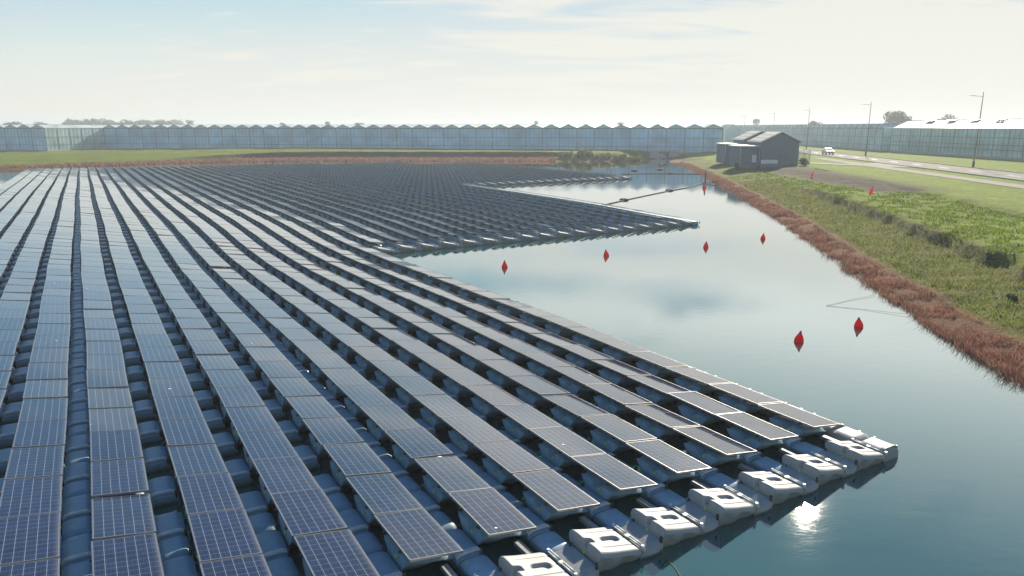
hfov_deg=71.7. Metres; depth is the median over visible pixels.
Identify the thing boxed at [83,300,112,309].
floating solar panel
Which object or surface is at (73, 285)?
link float
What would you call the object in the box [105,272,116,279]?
link float
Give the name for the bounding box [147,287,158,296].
link float
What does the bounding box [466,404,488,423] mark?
link float
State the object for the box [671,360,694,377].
walkway float
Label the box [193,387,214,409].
link float
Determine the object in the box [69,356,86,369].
link float
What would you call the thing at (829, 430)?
walkway float
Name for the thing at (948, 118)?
tree
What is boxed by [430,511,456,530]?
short link float
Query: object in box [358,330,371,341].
link float
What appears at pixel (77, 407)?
short link float
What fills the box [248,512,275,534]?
short link float
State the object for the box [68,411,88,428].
link float
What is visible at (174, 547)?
short link float
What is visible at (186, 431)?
floating solar panel
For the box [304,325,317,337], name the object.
link float
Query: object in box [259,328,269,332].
short link float
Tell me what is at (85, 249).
floating solar panel
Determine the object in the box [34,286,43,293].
link float
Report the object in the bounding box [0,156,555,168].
red marsh plants
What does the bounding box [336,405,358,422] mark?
link float
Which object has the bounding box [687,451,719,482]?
link float
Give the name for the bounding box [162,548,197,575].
link float
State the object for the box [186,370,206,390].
link float
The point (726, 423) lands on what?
link float
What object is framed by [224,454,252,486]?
link float
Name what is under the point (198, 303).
link float
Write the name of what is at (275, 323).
floating solar panel
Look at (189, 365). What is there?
link float
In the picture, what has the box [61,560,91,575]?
short link float
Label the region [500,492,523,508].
short link float
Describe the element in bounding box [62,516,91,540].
short link float
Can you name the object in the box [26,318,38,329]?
link float
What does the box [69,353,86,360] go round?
short link float
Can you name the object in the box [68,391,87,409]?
link float
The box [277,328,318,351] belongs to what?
floating solar panel
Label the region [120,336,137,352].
link float
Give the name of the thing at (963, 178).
cycle path
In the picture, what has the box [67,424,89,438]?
short link float
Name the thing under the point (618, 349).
floating solar panel
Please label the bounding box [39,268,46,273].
link float
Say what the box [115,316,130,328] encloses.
link float
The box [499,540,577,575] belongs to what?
edge float
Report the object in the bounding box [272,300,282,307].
link float
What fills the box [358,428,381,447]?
link float
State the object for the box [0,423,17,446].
link float
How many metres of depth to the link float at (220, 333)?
25.85 m
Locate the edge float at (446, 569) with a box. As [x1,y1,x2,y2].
[441,563,477,575]
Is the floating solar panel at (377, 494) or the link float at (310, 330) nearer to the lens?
the floating solar panel at (377, 494)
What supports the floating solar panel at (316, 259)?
on the water
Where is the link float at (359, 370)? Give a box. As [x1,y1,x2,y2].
[349,361,366,378]
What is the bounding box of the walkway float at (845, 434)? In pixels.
[830,427,868,443]
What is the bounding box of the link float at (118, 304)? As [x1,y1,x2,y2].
[112,298,125,309]
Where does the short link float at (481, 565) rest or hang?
on the water
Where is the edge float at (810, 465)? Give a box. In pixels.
[779,447,845,484]
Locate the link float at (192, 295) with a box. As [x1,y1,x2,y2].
[187,291,198,299]
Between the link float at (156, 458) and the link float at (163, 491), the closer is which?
the link float at (163, 491)
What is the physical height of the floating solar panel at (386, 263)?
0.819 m
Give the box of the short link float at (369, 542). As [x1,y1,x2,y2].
[354,532,382,554]
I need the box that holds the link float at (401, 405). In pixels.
[389,394,409,415]
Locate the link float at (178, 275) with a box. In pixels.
[174,273,183,278]
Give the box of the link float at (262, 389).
[250,378,270,398]
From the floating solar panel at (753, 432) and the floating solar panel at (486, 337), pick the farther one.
the floating solar panel at (486, 337)
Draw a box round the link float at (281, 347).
[275,342,289,351]
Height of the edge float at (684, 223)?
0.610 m
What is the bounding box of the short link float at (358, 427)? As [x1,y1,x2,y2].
[349,422,366,432]
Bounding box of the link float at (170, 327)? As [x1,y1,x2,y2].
[162,320,177,333]
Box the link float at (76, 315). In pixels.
[70,313,83,321]
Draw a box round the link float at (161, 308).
[155,304,167,313]
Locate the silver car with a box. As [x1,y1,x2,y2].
[822,148,833,154]
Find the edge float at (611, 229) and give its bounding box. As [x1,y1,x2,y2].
[601,226,618,232]
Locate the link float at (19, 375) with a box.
[12,367,27,383]
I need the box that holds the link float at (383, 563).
[367,545,405,575]
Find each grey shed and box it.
[715,131,764,162]
[728,132,801,167]
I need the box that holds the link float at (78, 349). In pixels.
[70,345,86,354]
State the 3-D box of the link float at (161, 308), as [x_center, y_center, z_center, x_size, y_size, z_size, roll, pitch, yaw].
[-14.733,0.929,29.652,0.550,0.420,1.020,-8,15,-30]
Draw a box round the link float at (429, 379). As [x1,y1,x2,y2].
[416,368,433,383]
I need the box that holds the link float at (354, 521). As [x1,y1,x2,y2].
[338,503,370,535]
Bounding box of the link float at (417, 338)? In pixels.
[415,335,428,345]
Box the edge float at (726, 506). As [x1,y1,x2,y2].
[688,479,757,526]
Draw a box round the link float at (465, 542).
[446,522,482,570]
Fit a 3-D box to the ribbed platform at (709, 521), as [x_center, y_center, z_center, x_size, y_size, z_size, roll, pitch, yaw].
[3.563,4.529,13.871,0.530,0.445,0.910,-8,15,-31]
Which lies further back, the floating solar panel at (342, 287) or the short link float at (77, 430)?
the floating solar panel at (342, 287)
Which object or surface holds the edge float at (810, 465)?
on the water
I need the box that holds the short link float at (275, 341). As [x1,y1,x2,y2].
[270,339,281,344]
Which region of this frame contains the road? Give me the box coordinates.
[799,149,1023,179]
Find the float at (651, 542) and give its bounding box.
[613,518,662,558]
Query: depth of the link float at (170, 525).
13.31 m
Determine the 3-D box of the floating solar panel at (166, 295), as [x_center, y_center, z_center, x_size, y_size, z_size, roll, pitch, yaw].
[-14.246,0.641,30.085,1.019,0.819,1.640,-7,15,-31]
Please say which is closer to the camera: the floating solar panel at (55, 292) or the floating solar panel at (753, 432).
the floating solar panel at (753, 432)
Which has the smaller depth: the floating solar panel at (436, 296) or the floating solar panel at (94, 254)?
the floating solar panel at (436, 296)
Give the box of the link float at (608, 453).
[589,438,616,457]
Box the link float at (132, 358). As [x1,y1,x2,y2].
[123,349,141,366]
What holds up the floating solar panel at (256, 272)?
on the water
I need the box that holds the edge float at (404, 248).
[395,244,414,252]
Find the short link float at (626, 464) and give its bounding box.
[615,458,634,469]
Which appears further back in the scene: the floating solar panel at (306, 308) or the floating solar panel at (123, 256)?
the floating solar panel at (123, 256)
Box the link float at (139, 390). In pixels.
[128,378,149,400]
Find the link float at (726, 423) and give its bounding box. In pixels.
[721,421,731,426]
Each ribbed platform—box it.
[390,248,399,253]
[410,245,421,250]
[433,244,442,248]
[454,242,463,246]
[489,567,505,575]
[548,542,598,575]
[670,498,718,534]
[726,481,772,514]
[772,464,818,494]
[813,448,857,476]
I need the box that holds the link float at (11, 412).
[2,401,22,423]
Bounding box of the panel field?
[0,161,680,249]
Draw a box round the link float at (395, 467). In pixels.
[382,454,409,477]
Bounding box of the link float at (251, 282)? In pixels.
[245,279,254,285]
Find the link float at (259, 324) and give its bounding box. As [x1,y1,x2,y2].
[253,320,266,327]
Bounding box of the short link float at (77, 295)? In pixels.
[71,293,82,297]
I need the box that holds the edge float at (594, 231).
[585,227,602,234]
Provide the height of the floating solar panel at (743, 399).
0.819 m
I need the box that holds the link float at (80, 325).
[71,322,84,330]
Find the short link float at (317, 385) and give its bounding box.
[310,382,324,389]
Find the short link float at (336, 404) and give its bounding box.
[328,400,344,409]
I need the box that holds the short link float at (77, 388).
[68,383,86,394]
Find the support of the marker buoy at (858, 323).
on the water
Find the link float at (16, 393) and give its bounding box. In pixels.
[8,383,25,402]
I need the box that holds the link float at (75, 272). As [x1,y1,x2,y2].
[71,271,80,277]
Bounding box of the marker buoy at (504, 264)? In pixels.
[502,260,507,267]
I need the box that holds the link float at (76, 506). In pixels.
[62,492,93,523]
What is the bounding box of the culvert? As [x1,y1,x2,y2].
[649,150,678,158]
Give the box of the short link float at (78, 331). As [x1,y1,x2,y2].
[71,328,85,335]
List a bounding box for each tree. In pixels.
[2,121,22,124]
[883,110,911,123]
[938,114,956,119]
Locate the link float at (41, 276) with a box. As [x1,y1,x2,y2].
[37,273,46,280]
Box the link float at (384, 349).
[375,341,389,353]
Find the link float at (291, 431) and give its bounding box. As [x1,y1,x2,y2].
[277,417,300,442]
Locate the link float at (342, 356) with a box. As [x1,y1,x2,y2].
[332,349,348,362]
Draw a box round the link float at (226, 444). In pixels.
[212,428,237,456]
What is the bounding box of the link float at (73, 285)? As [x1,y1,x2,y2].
[71,282,82,289]
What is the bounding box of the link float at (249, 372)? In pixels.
[238,362,256,380]
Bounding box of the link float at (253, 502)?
[239,486,269,516]
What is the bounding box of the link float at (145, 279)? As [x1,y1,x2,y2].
[141,275,151,282]
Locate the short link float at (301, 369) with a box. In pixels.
[295,366,308,372]
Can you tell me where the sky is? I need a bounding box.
[0,0,1023,127]
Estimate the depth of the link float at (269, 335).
25.41 m
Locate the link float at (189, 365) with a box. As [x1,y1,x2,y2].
[179,355,197,373]
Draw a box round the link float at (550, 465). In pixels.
[534,451,563,473]
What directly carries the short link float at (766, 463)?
on the water
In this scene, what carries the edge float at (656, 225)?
on the water
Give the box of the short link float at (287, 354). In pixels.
[281,351,293,357]
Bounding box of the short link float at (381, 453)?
[371,447,391,459]
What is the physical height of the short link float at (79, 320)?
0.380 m
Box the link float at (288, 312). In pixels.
[281,308,292,316]
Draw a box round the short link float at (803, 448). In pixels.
[789,442,823,454]
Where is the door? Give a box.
[752,155,756,162]
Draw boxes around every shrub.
[565,151,572,157]
[572,153,582,157]
[577,149,586,153]
[584,150,593,156]
[591,154,599,158]
[599,153,607,158]
[612,155,620,159]
[619,153,626,158]
[626,156,635,160]
[798,157,808,165]
[1005,293,1018,300]
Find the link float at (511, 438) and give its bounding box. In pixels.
[497,426,522,444]
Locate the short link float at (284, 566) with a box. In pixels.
[267,556,297,575]
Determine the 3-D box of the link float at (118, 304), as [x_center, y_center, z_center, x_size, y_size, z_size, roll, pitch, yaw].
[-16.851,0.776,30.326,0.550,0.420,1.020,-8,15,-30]
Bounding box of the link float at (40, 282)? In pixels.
[36,279,45,286]
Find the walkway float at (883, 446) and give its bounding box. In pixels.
[858,436,897,461]
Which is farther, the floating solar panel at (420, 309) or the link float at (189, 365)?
the floating solar panel at (420, 309)
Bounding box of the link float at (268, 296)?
[262,292,272,299]
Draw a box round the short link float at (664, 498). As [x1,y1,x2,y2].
[649,489,687,508]
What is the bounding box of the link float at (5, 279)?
[2,277,9,282]
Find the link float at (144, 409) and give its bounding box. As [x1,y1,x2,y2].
[133,396,155,420]
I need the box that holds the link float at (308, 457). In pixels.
[293,441,319,470]
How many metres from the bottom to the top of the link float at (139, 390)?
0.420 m
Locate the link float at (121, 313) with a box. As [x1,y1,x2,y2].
[113,307,127,318]
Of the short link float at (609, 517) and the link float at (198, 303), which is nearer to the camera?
the short link float at (609, 517)
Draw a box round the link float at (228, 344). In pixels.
[219,336,235,351]
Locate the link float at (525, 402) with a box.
[516,394,536,409]
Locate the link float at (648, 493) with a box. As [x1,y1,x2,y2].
[635,466,667,500]
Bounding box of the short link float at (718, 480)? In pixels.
[703,473,739,488]
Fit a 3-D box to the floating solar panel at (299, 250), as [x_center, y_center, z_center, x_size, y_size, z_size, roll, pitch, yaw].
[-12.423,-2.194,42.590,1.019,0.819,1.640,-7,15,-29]
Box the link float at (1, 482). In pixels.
[0,477,4,496]
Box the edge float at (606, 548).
[569,516,643,571]
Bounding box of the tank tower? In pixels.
[753,119,759,124]
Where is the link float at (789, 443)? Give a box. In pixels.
[773,437,802,449]
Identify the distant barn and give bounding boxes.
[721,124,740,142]
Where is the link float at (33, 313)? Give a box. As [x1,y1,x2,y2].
[29,309,39,318]
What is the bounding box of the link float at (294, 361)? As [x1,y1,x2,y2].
[287,355,303,366]
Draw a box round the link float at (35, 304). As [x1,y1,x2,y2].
[30,300,40,309]
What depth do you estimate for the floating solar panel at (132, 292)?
30.63 m
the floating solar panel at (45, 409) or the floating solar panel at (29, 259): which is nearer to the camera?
the floating solar panel at (45, 409)
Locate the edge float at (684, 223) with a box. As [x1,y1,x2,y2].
[674,219,691,225]
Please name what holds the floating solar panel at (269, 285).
on the water
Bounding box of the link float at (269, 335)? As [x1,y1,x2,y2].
[264,332,277,338]
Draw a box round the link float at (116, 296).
[110,291,122,301]
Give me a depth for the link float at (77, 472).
15.37 m
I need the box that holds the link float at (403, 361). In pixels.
[394,354,410,367]
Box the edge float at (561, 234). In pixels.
[551,230,569,236]
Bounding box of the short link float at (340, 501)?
[327,493,351,511]
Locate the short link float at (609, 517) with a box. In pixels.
[593,508,632,528]
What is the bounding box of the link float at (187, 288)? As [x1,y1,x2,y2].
[182,285,192,292]
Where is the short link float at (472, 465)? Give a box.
[462,459,483,473]
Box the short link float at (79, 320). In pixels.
[71,318,83,324]
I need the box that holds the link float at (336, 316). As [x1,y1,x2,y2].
[329,312,340,320]
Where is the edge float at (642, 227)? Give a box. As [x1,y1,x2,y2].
[632,223,649,229]
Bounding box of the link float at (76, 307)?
[70,304,83,310]
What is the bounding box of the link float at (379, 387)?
[367,377,386,395]
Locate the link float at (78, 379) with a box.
[68,374,86,390]
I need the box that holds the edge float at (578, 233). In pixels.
[568,229,586,235]
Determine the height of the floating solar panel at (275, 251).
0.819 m
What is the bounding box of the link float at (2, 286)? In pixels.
[0,283,6,289]
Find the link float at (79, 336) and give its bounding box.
[71,333,85,341]
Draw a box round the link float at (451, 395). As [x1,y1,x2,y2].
[439,385,459,403]
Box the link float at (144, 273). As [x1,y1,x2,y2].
[139,270,148,276]
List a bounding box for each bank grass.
[727,168,1023,327]
[737,179,1023,335]
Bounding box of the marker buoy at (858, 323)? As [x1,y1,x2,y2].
[854,317,862,327]
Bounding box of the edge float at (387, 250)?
[372,246,392,253]
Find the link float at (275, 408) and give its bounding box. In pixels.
[263,396,284,418]
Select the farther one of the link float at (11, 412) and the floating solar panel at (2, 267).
the floating solar panel at (2, 267)
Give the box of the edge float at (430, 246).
[416,242,435,249]
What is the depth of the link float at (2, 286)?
33.33 m
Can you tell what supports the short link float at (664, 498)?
on the water
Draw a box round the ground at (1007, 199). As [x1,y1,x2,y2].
[0,145,1023,380]
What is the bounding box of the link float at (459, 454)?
[442,439,469,460]
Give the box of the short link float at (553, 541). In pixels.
[529,531,568,555]
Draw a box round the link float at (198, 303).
[192,298,204,308]
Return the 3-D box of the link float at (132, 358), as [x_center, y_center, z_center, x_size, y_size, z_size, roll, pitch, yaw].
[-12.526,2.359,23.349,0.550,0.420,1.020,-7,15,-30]
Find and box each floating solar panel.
[0,238,19,248]
[0,242,17,252]
[0,246,15,257]
[0,250,12,261]
[0,255,10,266]
[0,260,8,271]
[0,265,6,277]
[0,270,3,283]
[0,292,30,308]
[0,300,29,317]
[0,309,27,327]
[0,318,24,338]
[0,330,21,351]
[0,341,17,364]
[0,355,14,380]
[0,371,10,397]
[0,389,5,418]
[0,475,63,519]
[0,512,62,565]
[0,558,60,575]
[3,285,32,300]
[4,445,65,483]
[7,278,34,293]
[10,272,36,286]
[12,266,37,279]
[12,419,67,453]
[15,261,38,274]
[17,256,40,268]
[18,398,68,427]
[19,252,41,263]
[21,248,43,259]
[22,379,68,398]
[23,243,44,254]
[25,240,45,250]
[26,362,68,381]
[29,348,69,370]
[32,335,69,355]
[35,324,70,343]
[37,313,70,332]
[39,304,70,319]
[40,296,69,303]
[42,288,70,302]
[44,281,70,296]
[45,275,70,287]
[46,269,70,275]
[47,264,70,269]
[48,259,71,270]
[49,254,71,266]
[50,249,71,260]
[51,246,72,255]
[52,242,72,251]
[53,238,72,248]
[80,240,99,244]
[80,244,99,247]
[80,247,100,252]
[81,252,101,256]
[81,256,102,261]
[81,261,103,266]
[81,266,104,272]
[81,272,105,278]
[81,278,107,284]
[82,284,109,291]
[83,291,110,299]
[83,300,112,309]
[83,309,114,318]
[84,318,116,328]
[85,329,119,340]
[86,341,122,353]
[86,354,125,369]
[86,369,127,387]
[87,387,132,409]
[88,407,137,431]
[89,429,142,461]
[89,458,148,497]
[90,493,155,540]
[90,532,163,575]
[107,238,126,242]
[108,241,127,245]
[109,245,128,249]
[110,249,130,259]
[111,253,132,267]
[112,258,134,270]
[114,263,137,269]
[115,269,139,278]
[117,274,141,280]
[118,281,145,297]
[121,288,149,306]
[124,296,152,315]
[126,304,157,323]
[129,313,161,335]
[131,324,166,344]
[134,240,153,251]
[135,334,172,359]
[136,243,156,255]
[138,247,158,260]
[139,347,179,375]
[140,251,161,264]
[142,256,163,269]
[144,260,168,274]
[144,362,186,388]
[147,266,171,280]
[148,377,193,410]
[151,271,175,287]
[154,277,180,294]
[154,396,203,433]
[157,284,184,301]
[159,238,178,249]
[160,418,214,460]
[161,291,190,310]
[162,241,181,253]
[164,245,184,257]
[165,300,197,319]
[167,249,188,262]
[168,444,227,491]
[171,253,192,267]
[171,308,204,329]
[174,258,196,272]
[176,318,211,340]
[177,263,201,275]
[177,472,243,527]
[181,269,206,283]
[182,329,219,353]
[186,274,212,290]
[187,239,206,251]
[187,508,262,573]
[188,340,228,366]
[189,243,209,254]
[191,281,219,298]
[193,247,213,258]
[196,355,239,382]
[197,251,219,264]
[197,288,226,305]
[199,554,271,575]
[201,256,224,269]
[202,295,233,314]
[205,370,251,400]
[206,261,230,275]
[209,303,242,323]
[210,267,236,278]
[214,242,235,252]
[215,386,265,422]
[216,272,243,287]
[217,313,252,334]
[218,246,238,257]
[222,249,244,262]
[222,278,250,293]
[225,323,263,345]
[225,406,280,445]
[226,254,250,267]
[230,284,259,301]
[232,259,256,272]
[235,334,275,359]
[237,240,257,250]
[237,429,298,473]
[238,263,265,278]
[238,291,269,309]
[242,244,263,255]
[245,347,288,373]
[246,269,271,284]
[246,299,279,318]
[247,248,269,259]
[252,252,275,264]
[252,456,319,506]
[253,275,281,290]
[255,308,291,328]
[256,361,303,390]
[258,256,282,269]
[261,281,292,298]
[265,242,286,253]
[265,261,290,275]
[265,318,303,339]
[269,377,320,409]
[270,288,302,305]
[270,488,347,548]
[271,246,292,257]
[273,266,300,281]
[277,250,299,262]
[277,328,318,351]
[281,296,314,314]
[282,271,311,287]
[284,254,308,267]
[285,396,340,431]
[288,240,309,251]
[290,340,334,365]
[291,259,317,272]
[292,278,321,294]
[292,304,329,323]
[294,243,316,254]
[294,529,379,575]
[300,247,323,259]
[300,264,327,278]
[302,284,333,301]
[302,416,363,458]
[305,313,342,334]
[305,353,352,380]
[308,252,331,264]
[309,269,339,284]
[313,292,348,309]
[317,242,338,253]
[317,256,343,269]
[318,323,358,345]
[320,275,349,290]
[320,368,371,398]
[323,442,390,488]
[324,245,345,257]
[326,299,362,318]
[327,262,353,275]
[332,249,356,262]
[332,280,365,297]
[332,334,377,358]
[337,266,367,280]
[338,385,393,418]
[339,240,361,250]
[340,308,379,328]
[341,254,368,266]
[346,288,377,305]
[346,473,422,525]
[347,244,369,255]
[349,272,380,287]
[350,346,396,372]
[352,259,379,271]
[356,247,381,259]
[356,317,397,339]
[359,295,394,313]
[359,404,421,442]
[362,238,384,247]
[362,278,394,293]
[364,264,393,277]
[367,252,391,264]
[369,360,420,389]
[373,329,416,351]
[374,303,413,322]
[374,508,463,571]
[376,284,410,301]
[377,269,406,283]
[378,256,405,268]
[384,427,452,471]
[389,261,419,274]
[389,376,445,407]
[391,274,424,289]
[391,312,433,333]
[392,292,426,309]
[392,340,439,365]
[404,266,433,279]
[406,281,439,296]
[409,299,445,317]
[411,322,455,344]
[412,353,464,380]
[413,394,474,429]
[414,456,490,505]
[418,271,451,286]
[422,288,459,304]
[426,307,467,327]
[431,334,476,357]
[435,278,469,292]
[436,368,493,397]
[440,415,509,454]
[441,295,477,312]
[446,317,488,338]
[448,487,535,545]
[452,284,487,300]
[454,345,505,371]
[460,303,501,322]
[464,385,524,417]
[468,327,515,350]
[471,291,509,307]
[473,440,550,484]
[479,360,535,387]
[482,312,525,332]
[491,299,530,316]
[492,339,544,363]
[494,404,561,441]
[504,322,551,343]
[508,376,569,406]
[512,469,599,521]
[514,307,555,326]
[520,352,575,378]
[529,333,580,356]
[529,426,605,468]
[539,316,585,337]
[542,394,609,428]
[551,367,611,395]
[558,345,613,370]
[565,327,616,349]
[571,454,657,501]
[581,414,656,453]
[585,384,652,415]
[590,360,650,386]
[595,339,649,362]
[625,404,699,439]
[625,439,710,483]
[627,375,689,404]
[628,352,687,377]
[665,367,731,394]
[668,391,740,425]
[673,426,756,466]
[709,383,781,413]
[716,412,797,450]
[758,403,838,437]
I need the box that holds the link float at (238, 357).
[229,348,245,365]
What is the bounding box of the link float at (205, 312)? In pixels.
[199,308,211,317]
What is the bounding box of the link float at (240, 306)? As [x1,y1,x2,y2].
[235,302,246,308]
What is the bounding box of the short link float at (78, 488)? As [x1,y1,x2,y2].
[63,480,90,500]
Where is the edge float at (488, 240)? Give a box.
[477,236,496,243]
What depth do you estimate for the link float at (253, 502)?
14.12 m
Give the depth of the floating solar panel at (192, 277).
33.44 m
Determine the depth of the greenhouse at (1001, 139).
145.89 m
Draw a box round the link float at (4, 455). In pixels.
[0,448,11,473]
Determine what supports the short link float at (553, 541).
on the water
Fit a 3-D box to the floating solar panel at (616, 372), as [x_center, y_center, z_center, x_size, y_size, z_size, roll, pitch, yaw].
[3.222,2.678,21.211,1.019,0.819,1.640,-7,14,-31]
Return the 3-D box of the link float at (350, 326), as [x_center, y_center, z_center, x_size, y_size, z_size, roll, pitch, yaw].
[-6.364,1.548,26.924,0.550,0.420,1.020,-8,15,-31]
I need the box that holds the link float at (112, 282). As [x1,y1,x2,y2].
[106,278,118,286]
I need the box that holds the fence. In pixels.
[798,150,810,163]
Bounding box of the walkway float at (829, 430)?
[813,413,843,436]
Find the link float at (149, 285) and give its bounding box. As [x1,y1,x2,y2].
[144,281,154,288]
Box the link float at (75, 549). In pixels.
[61,528,96,570]
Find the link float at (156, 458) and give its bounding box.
[142,442,170,473]
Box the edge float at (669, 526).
[631,497,702,546]
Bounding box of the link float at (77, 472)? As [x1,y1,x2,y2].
[64,458,90,485]
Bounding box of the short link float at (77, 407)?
[68,402,88,414]
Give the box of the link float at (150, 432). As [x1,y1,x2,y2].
[137,417,162,445]
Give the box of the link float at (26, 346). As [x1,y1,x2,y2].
[19,340,33,353]
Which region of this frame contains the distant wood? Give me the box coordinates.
[61,118,186,124]
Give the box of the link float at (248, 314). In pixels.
[244,310,255,317]
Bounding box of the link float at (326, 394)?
[317,386,336,400]
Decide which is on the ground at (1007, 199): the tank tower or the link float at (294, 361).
the tank tower
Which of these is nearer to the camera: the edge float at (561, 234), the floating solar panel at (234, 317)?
the floating solar panel at (234, 317)
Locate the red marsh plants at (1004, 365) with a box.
[674,162,1023,386]
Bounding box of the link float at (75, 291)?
[71,289,82,294]
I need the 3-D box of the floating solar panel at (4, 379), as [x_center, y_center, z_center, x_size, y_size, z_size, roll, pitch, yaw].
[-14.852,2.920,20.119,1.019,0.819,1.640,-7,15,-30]
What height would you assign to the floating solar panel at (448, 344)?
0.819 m
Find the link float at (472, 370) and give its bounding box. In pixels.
[460,361,475,372]
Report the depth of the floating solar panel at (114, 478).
14.40 m
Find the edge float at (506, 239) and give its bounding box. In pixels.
[496,235,515,242]
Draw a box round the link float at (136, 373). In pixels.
[125,363,145,382]
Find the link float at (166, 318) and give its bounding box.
[158,311,172,322]
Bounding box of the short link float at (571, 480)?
[559,473,581,487]
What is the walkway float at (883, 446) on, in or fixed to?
on the water
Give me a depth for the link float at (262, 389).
20.26 m
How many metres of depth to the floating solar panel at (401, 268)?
36.81 m
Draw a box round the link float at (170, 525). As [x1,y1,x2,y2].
[154,506,188,542]
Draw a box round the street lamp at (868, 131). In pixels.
[864,102,871,155]
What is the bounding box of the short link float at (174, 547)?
[158,535,189,562]
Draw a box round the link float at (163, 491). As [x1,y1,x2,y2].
[148,471,178,508]
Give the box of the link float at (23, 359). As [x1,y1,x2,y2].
[16,352,30,367]
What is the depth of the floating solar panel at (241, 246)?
43.87 m
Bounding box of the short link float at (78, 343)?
[70,340,85,347]
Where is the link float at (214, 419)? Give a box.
[202,406,225,431]
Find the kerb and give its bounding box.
[799,148,1023,181]
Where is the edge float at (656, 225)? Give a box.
[646,222,663,227]
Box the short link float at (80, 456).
[65,450,89,466]
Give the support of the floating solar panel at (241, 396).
on the water
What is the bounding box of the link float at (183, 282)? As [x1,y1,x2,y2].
[178,279,188,285]
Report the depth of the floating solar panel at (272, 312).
27.11 m
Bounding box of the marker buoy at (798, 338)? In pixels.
[794,331,803,342]
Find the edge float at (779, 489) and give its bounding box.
[738,463,805,504]
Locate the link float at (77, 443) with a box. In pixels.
[66,431,89,454]
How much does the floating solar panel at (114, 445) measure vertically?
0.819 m
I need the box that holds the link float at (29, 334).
[23,328,36,340]
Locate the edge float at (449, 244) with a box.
[437,240,457,248]
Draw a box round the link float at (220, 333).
[212,327,226,338]
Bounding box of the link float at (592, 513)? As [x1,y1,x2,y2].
[579,482,612,520]
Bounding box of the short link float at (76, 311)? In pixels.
[70,309,82,314]
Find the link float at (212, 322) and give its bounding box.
[205,317,218,327]
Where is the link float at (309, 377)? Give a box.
[301,369,318,382]
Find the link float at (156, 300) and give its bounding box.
[151,295,163,304]
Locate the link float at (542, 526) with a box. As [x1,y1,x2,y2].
[517,502,552,545]
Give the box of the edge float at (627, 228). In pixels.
[616,224,633,230]
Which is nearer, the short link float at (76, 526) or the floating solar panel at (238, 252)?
the short link float at (76, 526)
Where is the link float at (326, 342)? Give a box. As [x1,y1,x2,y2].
[318,335,332,349]
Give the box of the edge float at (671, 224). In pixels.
[660,220,677,226]
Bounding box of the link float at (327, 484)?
[313,469,342,495]
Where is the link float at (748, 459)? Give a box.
[729,436,763,465]
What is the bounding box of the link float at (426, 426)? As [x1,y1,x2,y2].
[414,415,437,438]
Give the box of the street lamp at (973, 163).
[970,92,983,166]
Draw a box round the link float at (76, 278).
[71,276,81,283]
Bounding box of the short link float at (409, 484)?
[397,476,420,492]
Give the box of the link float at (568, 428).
[551,414,573,430]
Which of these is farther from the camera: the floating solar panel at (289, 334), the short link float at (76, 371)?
the floating solar panel at (289, 334)
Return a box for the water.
[0,159,1023,575]
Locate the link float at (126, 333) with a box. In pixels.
[118,325,133,339]
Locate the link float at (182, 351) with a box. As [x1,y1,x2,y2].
[173,342,190,358]
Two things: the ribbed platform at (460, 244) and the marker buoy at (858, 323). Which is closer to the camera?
the marker buoy at (858, 323)
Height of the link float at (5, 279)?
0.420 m
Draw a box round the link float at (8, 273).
[5,271,11,276]
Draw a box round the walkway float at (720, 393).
[713,375,737,395]
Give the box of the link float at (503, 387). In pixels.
[486,376,504,390]
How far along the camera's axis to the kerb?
105.64 m
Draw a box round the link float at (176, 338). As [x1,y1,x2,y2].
[167,331,183,345]
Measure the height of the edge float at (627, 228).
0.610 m
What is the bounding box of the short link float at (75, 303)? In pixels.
[70,301,82,305]
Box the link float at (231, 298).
[227,296,238,300]
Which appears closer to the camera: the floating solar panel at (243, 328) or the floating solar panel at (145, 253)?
the floating solar panel at (243, 328)
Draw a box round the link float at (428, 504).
[410,485,442,513]
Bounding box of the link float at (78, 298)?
[71,296,82,301]
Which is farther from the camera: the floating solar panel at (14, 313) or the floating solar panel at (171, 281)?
the floating solar panel at (171, 281)
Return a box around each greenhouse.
[0,124,106,150]
[103,124,723,152]
[722,124,900,150]
[889,119,1023,160]
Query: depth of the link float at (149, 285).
33.54 m
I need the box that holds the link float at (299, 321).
[292,315,304,326]
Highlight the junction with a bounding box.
[863,163,907,166]
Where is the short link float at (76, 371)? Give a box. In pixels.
[69,367,86,376]
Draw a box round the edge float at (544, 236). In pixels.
[533,232,551,238]
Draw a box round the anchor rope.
[660,549,679,575]
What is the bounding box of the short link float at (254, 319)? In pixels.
[249,318,258,321]
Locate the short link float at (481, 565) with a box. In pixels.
[457,555,498,575]
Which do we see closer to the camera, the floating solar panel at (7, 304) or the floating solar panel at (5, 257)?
the floating solar panel at (7, 304)
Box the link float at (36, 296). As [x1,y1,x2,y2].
[32,293,42,301]
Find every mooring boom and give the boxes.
[603,181,720,204]
[621,173,710,174]
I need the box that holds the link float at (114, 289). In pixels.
[108,285,120,293]
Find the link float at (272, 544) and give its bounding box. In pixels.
[256,524,290,561]
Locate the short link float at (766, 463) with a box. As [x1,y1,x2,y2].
[749,456,785,470]
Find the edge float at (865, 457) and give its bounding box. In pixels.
[820,434,886,470]
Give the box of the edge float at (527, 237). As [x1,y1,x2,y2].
[515,233,534,240]
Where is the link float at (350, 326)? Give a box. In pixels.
[343,322,355,330]
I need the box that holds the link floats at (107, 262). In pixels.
[0,163,699,289]
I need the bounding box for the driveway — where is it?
[798,162,864,165]
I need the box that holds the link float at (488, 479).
[477,467,506,492]
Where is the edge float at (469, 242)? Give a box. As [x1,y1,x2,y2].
[458,238,477,246]
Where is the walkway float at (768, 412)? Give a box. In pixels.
[760,393,786,416]
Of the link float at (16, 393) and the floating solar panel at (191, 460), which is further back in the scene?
the link float at (16, 393)
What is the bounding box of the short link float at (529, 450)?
[518,444,536,455]
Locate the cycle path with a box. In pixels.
[814,158,1023,188]
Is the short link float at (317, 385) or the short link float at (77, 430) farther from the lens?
the short link float at (317, 385)

